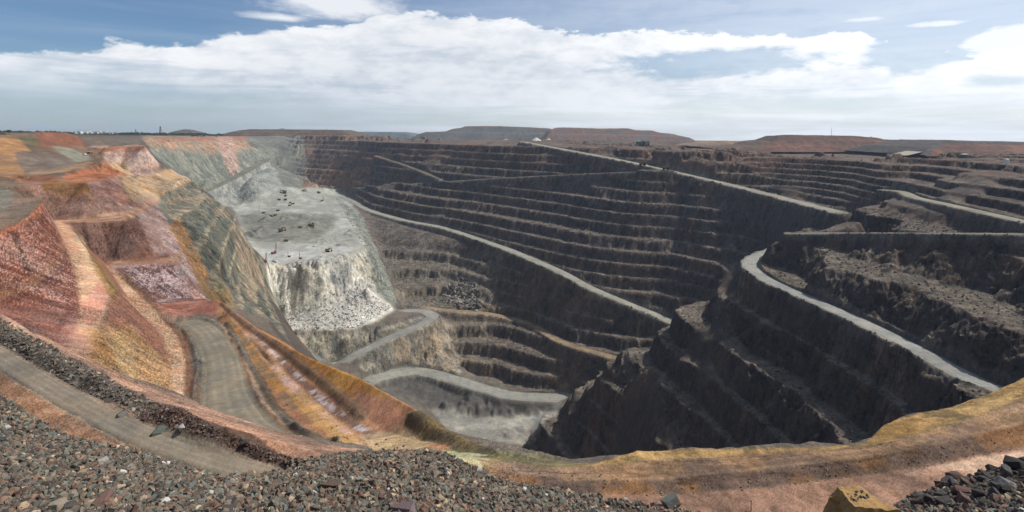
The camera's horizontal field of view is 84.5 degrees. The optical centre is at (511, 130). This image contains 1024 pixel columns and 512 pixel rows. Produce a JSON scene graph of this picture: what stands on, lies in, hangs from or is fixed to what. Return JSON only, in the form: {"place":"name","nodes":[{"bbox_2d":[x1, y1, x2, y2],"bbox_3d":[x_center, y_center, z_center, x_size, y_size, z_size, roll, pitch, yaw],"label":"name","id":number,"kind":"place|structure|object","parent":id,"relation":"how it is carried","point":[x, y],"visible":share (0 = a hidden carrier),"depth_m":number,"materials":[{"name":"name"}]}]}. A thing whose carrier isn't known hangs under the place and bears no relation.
{"place":"outdoors","nodes":[
{"label":"outdoors","id":0,"kind":"place"},
{"bbox_2d":[0,346,278,474],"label":"dirt road","id":1,"kind":"structure","parent":0,"point":[127,430],"depth_m":47.08,"materials":[{"name":"beige soil"}]},
{"bbox_2d":[168,129,206,135],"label":"hill","id":2,"kind":"structure","parent":0,"point":[185,131],"depth_m":4366.24,"materials":[{"name":"grey"}]},
{"bbox_2d":[179,320,282,431],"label":"dirt road","id":3,"kind":"structure","parent":0,"point":[226,392],"depth_m":169.30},
{"bbox_2d":[216,129,368,137],"bbox_3d":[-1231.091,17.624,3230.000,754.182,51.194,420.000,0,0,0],"label":"hill","id":4,"kind":"structure","parent":0,"point":[290,133],"depth_m":3081.01,"materials":[{"name":"brown soil"}]},
{"bbox_2d":[336,309,437,362],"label":"haul road","id":5,"kind":"structure","parent":0,"point":[432,316],"depth_m":951.28,"materials":[{"name":"grey gravel"}]},
{"bbox_2d":[360,132,416,138],"bbox_3d":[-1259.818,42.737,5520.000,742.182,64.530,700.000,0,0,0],"label":"hill","id":6,"kind":"structure","parent":0,"point":[400,135],"depth_m":5227.62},
{"bbox_2d":[364,367,565,400],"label":"haul road","id":7,"kind":"structure","parent":0,"point":[467,383],"depth_m":885.31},
{"bbox_2d":[415,126,550,139],"bbox_3d":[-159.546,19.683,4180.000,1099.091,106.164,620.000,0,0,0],"label":"hill","id":8,"kind":"structure","parent":0,"point":[489,132],"depth_m":3939.82,"materials":[{"name":"soil"}]},
{"bbox_2d":[337,192,671,321],"bbox_3d":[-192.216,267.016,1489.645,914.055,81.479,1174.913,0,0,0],"label":"haul road","id":9,"kind":"structure","parent":0,"point":[592,288],"depth_m":1083.14,"materials":[{"name":"grey gravel"}]},
{"bbox_2d":[352,168,664,188],"bbox_3d":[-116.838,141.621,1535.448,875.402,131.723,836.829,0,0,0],"label":"haul road","id":10,"kind":"structure","parent":0,"point":[426,180],"depth_m":1540.32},
{"bbox_2d":[0,132,1023,511],"bbox_3d":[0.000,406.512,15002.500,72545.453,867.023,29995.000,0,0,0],"label":"terrain","id":11,"kind":"structure","parent":0,"point":[122,258],"depth_m":596.04,"materials":[{"name":"stone"}]},
{"bbox_2d":[9,464,21,471],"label":"rock","id":12,"kind":"object","parent":11,"relation":"on","point":[15,467],"visible":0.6,"depth_m":33.74,"materials":[{"name":"grey stone"}]},
{"bbox_2d":[35,423,45,428],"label":"rock","id":13,"kind":"object","parent":11,"relation":"on","point":[41,425],"visible":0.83,"depth_m":46.62,"materials":[{"name":"grey stone"}]},
{"bbox_2d":[45,444,53,449],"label":"rock","id":14,"kind":"object","parent":11,"relation":"on","point":[50,446],"visible":0.38,"depth_m":40.91,"materials":[{"name":"grey stone"}]},
{"bbox_2d":[50,466,58,471],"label":"rock","id":15,"kind":"object","parent":11,"relation":"on","point":[53,468],"visible":0.4,"depth_m":35.14,"materials":[{"name":"grey stone"}]},
{"bbox_2d":[47,498,68,510],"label":"rock","id":16,"kind":"object","parent":11,"relation":"on","point":[58,504],"visible":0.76,"depth_m":26.68,"materials":[{"name":"beige stone"}]},
{"bbox_2d":[61,499,77,510],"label":"rock","id":17,"kind":"object","parent":11,"relation":"on","point":[69,504],"visible":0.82,"depth_m":26.53,"materials":[{"name":"grey stone"}]},
{"bbox_2d":[0,317,158,416],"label":"rubble","id":18,"kind":"object","parent":11,"relation":"on","point":[90,373],"visible":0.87,"depth_m":59.94,"materials":[{"name":"stone"}]},
{"bbox_2d":[98,456,109,461],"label":"rock","id":19,"kind":"object","parent":11,"relation":"on","point":[105,459],"visible":0.48,"depth_m":38.85,"materials":[{"name":"white stone"}]},
{"bbox_2d":[0,130,223,135],"bbox_3d":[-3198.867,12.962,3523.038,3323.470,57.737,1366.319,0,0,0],"label":"woodland","id":20,"kind":"object","parent":11,"relation":"on","point":[163,133],"visible":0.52,"depth_m":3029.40,"materials":[{"name":"green plant"}]},
{"bbox_2d":[117,410,127,417],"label":"rock","id":21,"kind":"object","parent":11,"relation":"on","point":[122,414],"visible":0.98,"depth_m":49.09,"materials":[{"name":"grey stone"}]},
{"bbox_2d":[149,425,167,436],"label":"rock","id":22,"kind":"object","parent":11,"relation":"on","point":[160,429],"visible":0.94,"depth_m":46.38,"materials":[{"name":"grey stone"}]},
{"bbox_2d":[178,424,184,431],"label":"rock","id":23,"kind":"object","parent":11,"relation":"on","point":[181,427],"visible":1,"depth_m":46.02,"materials":[{"name":"white stone"}]},
{"bbox_2d":[206,500,215,506],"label":"rock","id":24,"kind":"object","parent":11,"relation":"on","point":[212,502],"visible":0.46,"depth_m":28.41,"materials":[{"name":"stone"}]},
{"bbox_2d":[134,395,304,468],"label":"rubble","id":25,"kind":"object","parent":11,"relation":"on","point":[161,409],"visible":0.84,"depth_m":46.70,"materials":[{"name":"brown stone"}]},
{"bbox_2d":[222,504,234,511],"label":"rock","id":26,"kind":"object","parent":11,"relation":"on","point":[230,506],"visible":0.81,"depth_m":27.72,"materials":[{"name":"grey stone"}]},
{"bbox_2d":[241,439,249,445],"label":"rock","id":27,"kind":"object","parent":11,"relation":"on","point":[244,442],"visible":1,"depth_m":44.47,"materials":[{"name":"grey stone"}]},
{"bbox_2d":[269,496,280,501],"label":"rock","id":28,"kind":"object","parent":11,"relation":"on","point":[276,498],"visible":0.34,"depth_m":29.76,"materials":[{"name":"beige stone"}]},
{"bbox_2d":[223,313,405,448],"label":"rubble","id":29,"kind":"object","parent":11,"relation":"on","point":[318,412],"visible":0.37,"depth_m":113.23,"materials":[{"name":"brown stone"}]},
{"bbox_2d":[317,479,338,488],"bbox_3d":[-10.939,20.804,33.034,1.554,0.369,0.710,-2,-19,-21],"label":"rock","id":30,"kind":"object","parent":11,"relation":"on","point":[330,483],"visible":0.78,"depth_m":32.88,"materials":[{"name":"stone"}]},
{"bbox_2d":[280,286,390,330],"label":"scree","id":31,"kind":"structure","parent":11,"relation":"on","point":[343,309],"depth_m":956.09,"materials":[{"name":"grey stone"}]},
{"bbox_2d":[0,392,699,511],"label":"rubble","id":32,"kind":"object","parent":11,"relation":"on","point":[172,489],"visible":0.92,"depth_m":34.83,"materials":[{"name":"grey gravel"}]},
{"bbox_2d":[91,488,114,506],"bbox_3d":[-20.278,18.338,27.874,0.672,0.511,1.443,-6,5,-9],"label":"rock","id":33,"kind":"object","parent":32,"relation":"on","point":[103,497],"visible":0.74,"depth_m":27.82,"materials":[{"name":"pink stone"}]},
{"bbox_2d":[187,481,196,486],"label":"rock","id":34,"kind":"object","parent":32,"relation":"on","point":[192,484],"visible":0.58,"depth_m":32.30,"materials":[{"name":"grey stone"}]},
{"bbox_2d":[465,487,472,496],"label":"rock","id":35,"kind":"object","parent":32,"relation":"on","point":[470,490],"visible":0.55,"depth_m":35.17,"materials":[{"name":"grey stone"}]},
{"bbox_2d":[336,198,397,300],"bbox_3d":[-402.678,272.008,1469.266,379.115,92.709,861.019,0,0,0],"label":"scree","id":36,"kind":"structure","parent":11,"relation":"on","point":[365,240],"depth_m":1329.93,"materials":[{"name":"grey stone"}]},
{"bbox_2d":[388,501,415,511],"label":"rock","id":37,"kind":"object","parent":11,"relation":"on","point":[404,506],"visible":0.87,"depth_m":28.77,"materials":[{"name":"grey stone"}]},
{"bbox_2d":[376,217,503,310],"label":"rubble","id":38,"kind":"object","parent":11,"relation":"on","point":[426,263],"visible":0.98,"depth_m":1228.73,"materials":[{"name":"grey stone"}]},
{"bbox_2d":[441,277,487,309],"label":"rubble","id":39,"kind":"object","parent":11,"relation":"on","point":[456,300],"visible":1,"depth_m":1120.16,"materials":[{"name":"grey stone"}]},
{"bbox_2d":[472,498,480,502],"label":"rock","id":40,"kind":"object","parent":11,"relation":"on","point":[476,500],"visible":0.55,"depth_m":33.08,"materials":[{"name":"beige stone"}]},
{"bbox_2d":[487,473,496,478],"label":"rock","id":41,"kind":"object","parent":11,"relation":"on","point":[490,475],"visible":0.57,"depth_m":40.21,"materials":[{"name":"beige stone"}]},
{"bbox_2d":[530,498,540,505],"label":"rock","id":42,"kind":"object","parent":11,"relation":"on","point":[536,501],"visible":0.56,"depth_m":34.19,"materials":[{"name":"grey stone"}]},
{"bbox_2d":[360,145,839,370],"bbox_3d":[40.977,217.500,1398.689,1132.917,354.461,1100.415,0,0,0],"label":"rubble","id":43,"kind":"object","parent":11,"relation":"on","point":[580,218],"visible":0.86,"depth_m":1109.55,"materials":[{"name":"grey stone"}]},
{"bbox_2d":[636,140,644,144],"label":"shed","id":44,"kind":"structure","parent":11,"relation":"on","point":[640,143],"depth_m":1700.51,"materials":[{"name":"grey paint"}]},
{"bbox_2d":[660,493,680,507],"bbox_3d":[11.026,25.791,39.090,1.446,0.926,0.702,-3,-16,-21],"label":"rock","id":45,"kind":"object","parent":11,"relation":"on","point":[670,499],"visible":0.83,"depth_m":38.93,"materials":[{"name":"grey stone"}]},
{"bbox_2d":[484,427,1023,495],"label":"rubble","id":46,"kind":"object","parent":11,"relation":"on","point":[860,461],"visible":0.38,"depth_m":42.62,"materials":[{"name":"stone"}]},
{"bbox_2d":[529,207,1023,458],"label":"rubble","id":47,"kind":"object","parent":11,"relation":"on","point":[874,334],"visible":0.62,"depth_m":513.34,"materials":[{"name":"grey stone"}]},
{"bbox_2d":[823,485,900,511],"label":"boulder","id":48,"kind":"object","parent":11,"relation":"on","point":[836,502],"visible":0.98,"depth_m":35.66,"materials":[{"name":"stone"}]},
{"bbox_2d":[911,490,920,497],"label":"rock","id":49,"kind":"object","parent":11,"relation":"on","point":[915,494],"visible":0.34,"depth_m":38.93,"materials":[{"name":"grey stone"}]},
{"bbox_2d":[912,494,926,505],"bbox_3d":[27.519,25.054,37.864,1.106,0.886,0.667,-5,-15,-9],"label":"rock","id":50,"kind":"object","parent":11,"relation":"on","point":[920,499],"visible":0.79,"depth_m":37.72,"materials":[{"name":"grey stone"}]},
{"bbox_2d":[924,493,935,502],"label":"rock","id":51,"kind":"object","parent":11,"relation":"on","point":[928,497],"visible":0.6,"depth_m":37.60,"materials":[{"name":"grey stone"}]},
{"bbox_2d":[934,490,946,495],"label":"rock","id":52,"kind":"object","parent":11,"relation":"on","point":[941,493],"visible":0.6,"depth_m":38.27,"materials":[{"name":"grey stone"}]},
{"bbox_2d":[934,481,950,485],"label":"rock","id":53,"kind":"object","parent":11,"relation":"on","point":[937,482],"visible":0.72,"depth_m":40.38,"materials":[{"name":"grey stone"}]},
{"bbox_2d":[935,495,951,504],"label":"rock","id":54,"kind":"object","parent":11,"relation":"on","point":[945,499],"visible":0.67,"depth_m":36.95,"materials":[{"name":"grey stone"}]},
{"bbox_2d":[937,481,950,488],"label":"rock","id":55,"kind":"object","parent":11,"relation":"on","point":[941,485],"visible":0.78,"depth_m":40.21,"materials":[{"name":"black stone"}]},
{"bbox_2d":[941,475,953,481],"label":"rock","id":56,"kind":"object","parent":11,"relation":"on","point":[945,478],"visible":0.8,"depth_m":40.66,"materials":[{"name":"grey stone"}]},
{"bbox_2d":[945,471,964,479],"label":"rock","id":57,"kind":"object","parent":11,"relation":"on","point":[955,475],"visible":0.5,"depth_m":41.27,"materials":[{"name":"brown stone"}]},
{"bbox_2d":[893,469,1023,511],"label":"rubble","id":58,"kind":"object","parent":11,"relation":"on","point":[1013,496],"visible":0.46,"depth_m":36.34,"materials":[{"name":"grey stone"}]},
{"bbox_2d":[948,478,956,485],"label":"rock","id":59,"kind":"object","parent":58,"relation":"on","point":[951,480],"visible":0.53,"depth_m":40.18,"materials":[{"name":"grey stone"}]},
{"bbox_2d":[961,503,971,510],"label":"rock","id":60,"kind":"object","parent":58,"relation":"on","point":[964,506],"visible":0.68,"depth_m":35.48,"materials":[{"name":"grey stone"}]},
{"bbox_2d":[950,485,970,494],"bbox_3d":[30.447,24.328,37.910,1.566,0.720,0.702,-4,12,17],"label":"rock","id":61,"kind":"object","parent":11,"relation":"on","point":[955,489],"visible":0.51,"depth_m":37.88,"materials":[{"name":"stone"}]},
{"bbox_2d":[956,490,970,503],"bbox_3d":[29.364,24.081,36.675,0.765,0.938,0.914,1,5,30],"label":"rock","id":62,"kind":"object","parent":11,"relation":"on","point":[962,497],"visible":0.67,"depth_m":36.48,"materials":[{"name":"stone"}]},
{"bbox_2d":[960,154,968,157],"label":"water tank","id":63,"kind":"object","parent":11,"relation":"on","point":[964,155],"visible":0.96,"depth_m":877.31,"materials":[{"name":"metal"}]},
{"bbox_2d":[960,476,972,483],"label":"rock","id":64,"kind":"object","parent":11,"relation":"on","point":[962,480],"visible":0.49,"depth_m":39.84,"materials":[{"name":"grey stone"}]},
{"bbox_2d":[970,478,979,482],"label":"rock","id":65,"kind":"object","parent":11,"relation":"on","point":[973,480],"visible":0.69,"depth_m":39.58,"materials":[{"name":"grey stone"}]},
{"bbox_2d":[971,488,986,497],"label":"rock","id":66,"kind":"object","parent":11,"relation":"on","point":[976,493],"visible":0.57,"depth_m":36.65,"materials":[{"name":"grey stone"}]},
{"bbox_2d":[978,475,989,481],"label":"rock","id":67,"kind":"object","parent":11,"relation":"on","point":[981,478],"visible":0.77,"depth_m":39.29,"materials":[{"name":"grey stone"}]},
{"bbox_2d":[978,497,990,505],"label":"rock","id":68,"kind":"object","parent":11,"relation":"on","point":[983,500],"visible":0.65,"depth_m":35.40,"materials":[{"name":"grey stone"}]},
{"bbox_2d":[977,469,993,478],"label":"rock","id":69,"kind":"object","parent":11,"relation":"on","point":[986,474],"visible":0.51,"depth_m":40.15,"materials":[{"name":"grey stone"}]},
{"bbox_2d":[985,464,998,471],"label":"rock","id":70,"kind":"object","parent":11,"relation":"on","point":[989,467],"visible":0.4,"depth_m":41.88,"materials":[{"name":"grey stone"}]},
{"bbox_2d":[986,486,1000,499],"bbox_3d":[30.857,23.438,36.058,0.689,0.911,1.032,15,23,15],"label":"rock","id":71,"kind":"object","parent":11,"relation":"on","point":[993,490],"visible":0.47,"depth_m":36.11,"materials":[{"name":"grey stone"}]},
{"bbox_2d":[990,493,998,500],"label":"rock","id":72,"kind":"object","parent":11,"relation":"on","point":[993,496],"visible":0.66,"depth_m":35.46,"materials":[{"name":"stone"}]},
{"bbox_2d":[989,481,1003,492],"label":"rock","id":73,"kind":"object","parent":11,"relation":"on","point":[997,486],"visible":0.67,"depth_m":36.74,"materials":[{"name":"grey stone"}]},
{"bbox_2d":[997,470,1005,477],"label":"rock","id":74,"kind":"object","parent":11,"relation":"on","point":[1001,474],"visible":0.28,"depth_m":39.12,"materials":[{"name":"grey stone"}]},
{"bbox_2d":[994,475,1016,489],"bbox_3d":[32.413,23.195,36.789,1.159,0.668,1.516,5,10,-18],"label":"rock","id":75,"kind":"object","parent":11,"relation":"on","point":[1002,481],"visible":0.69,"depth_m":36.79,"materials":[{"name":"grey stone"}]},
{"bbox_2d":[1002,485,1009,492],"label":"rock","id":76,"kind":"object","parent":11,"relation":"on","point":[1005,488],"visible":0.65,"depth_m":36.28,"materials":[{"name":"grey stone"}]},
{"bbox_2d":[1001,464,1013,476],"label":"rock","id":77,"kind":"object","parent":11,"relation":"on","point":[1006,470],"visible":0.58,"depth_m":39.09,"materials":[{"name":"grey stone"}]},
{"bbox_2d":[1003,455,1023,470],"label":"rock","id":78,"kind":"object","parent":11,"relation":"on","point":[1014,463],"visible":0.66,"depth_m":39.68,"materials":[{"name":"grey stone"}]},
{"bbox_2d":[1016,498,1023,503],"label":"rock","id":79,"kind":"object","parent":11,"relation":"on","point":[1020,500],"visible":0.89,"depth_m":34.27,"materials":[{"name":"stone"}]},
{"bbox_2d":[1018,469,1023,475],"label":"rock","id":80,"kind":"object","parent":11,"relation":"on","point":[1021,472],"visible":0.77,"depth_m":38.70,"materials":[{"name":"grey stone"}]},
{"bbox_2d":[0,0,1023,141],"label":"sky","id":81,"kind":"structure","parent":0,"point":[706,70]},
{"bbox_2d":[540,127,697,142],"bbox_3d":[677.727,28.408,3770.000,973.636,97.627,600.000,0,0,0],"label":"hill","id":82,"kind":"structure","parent":0,"point":[600,134],"depth_m":3528.17,"materials":[{"name":"brown soil"}]},
{"bbox_2d":[525,142,842,211],"bbox_3d":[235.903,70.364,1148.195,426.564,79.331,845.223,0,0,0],"label":"haul road","id":83,"kind":"structure","parent":0,"point":[794,200],"depth_m":1018.79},
{"bbox_2d":[673,141,739,146],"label":"hill","id":84,"kind":"structure","parent":0,"point":[707,143],"depth_m":1999.53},
{"bbox_2d":[699,135,892,151],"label":"hill","id":85,"kind":"structure","parent":0,"point":[805,143],"depth_m":1541.48,"materials":[{"name":"brown soil"}]},
{"bbox_2d":[743,250,1001,391],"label":"haul road","id":86,"kind":"structure","parent":0,"point":[750,263],"depth_m":447.84,"materials":[{"name":"grey gravel"}]},
{"bbox_2d":[790,232,1023,234],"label":"haul road","id":87,"kind":"structure","parent":0,"point":[930,233],"depth_m":500.65,"materials":[{"name":"grey gravel"}]},
{"bbox_2d":[894,151,919,154],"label":"building","id":88,"kind":"structure","parent":0,"point":[908,152],"depth_m":1200.90,"materials":[{"name":"white metal"}]},
{"bbox_2d":[847,139,1023,155],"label":"hill","id":89,"kind":"structure","parent":0,"point":[930,147],"depth_m":1260.25,"materials":[{"name":"brown soil"}]},
{"bbox_2d":[885,189,1023,222],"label":"haul road","id":90,"kind":"structure","parent":0,"point":[908,194],"depth_m":585.91,"materials":[{"name":"grey gravel"}]}
]}

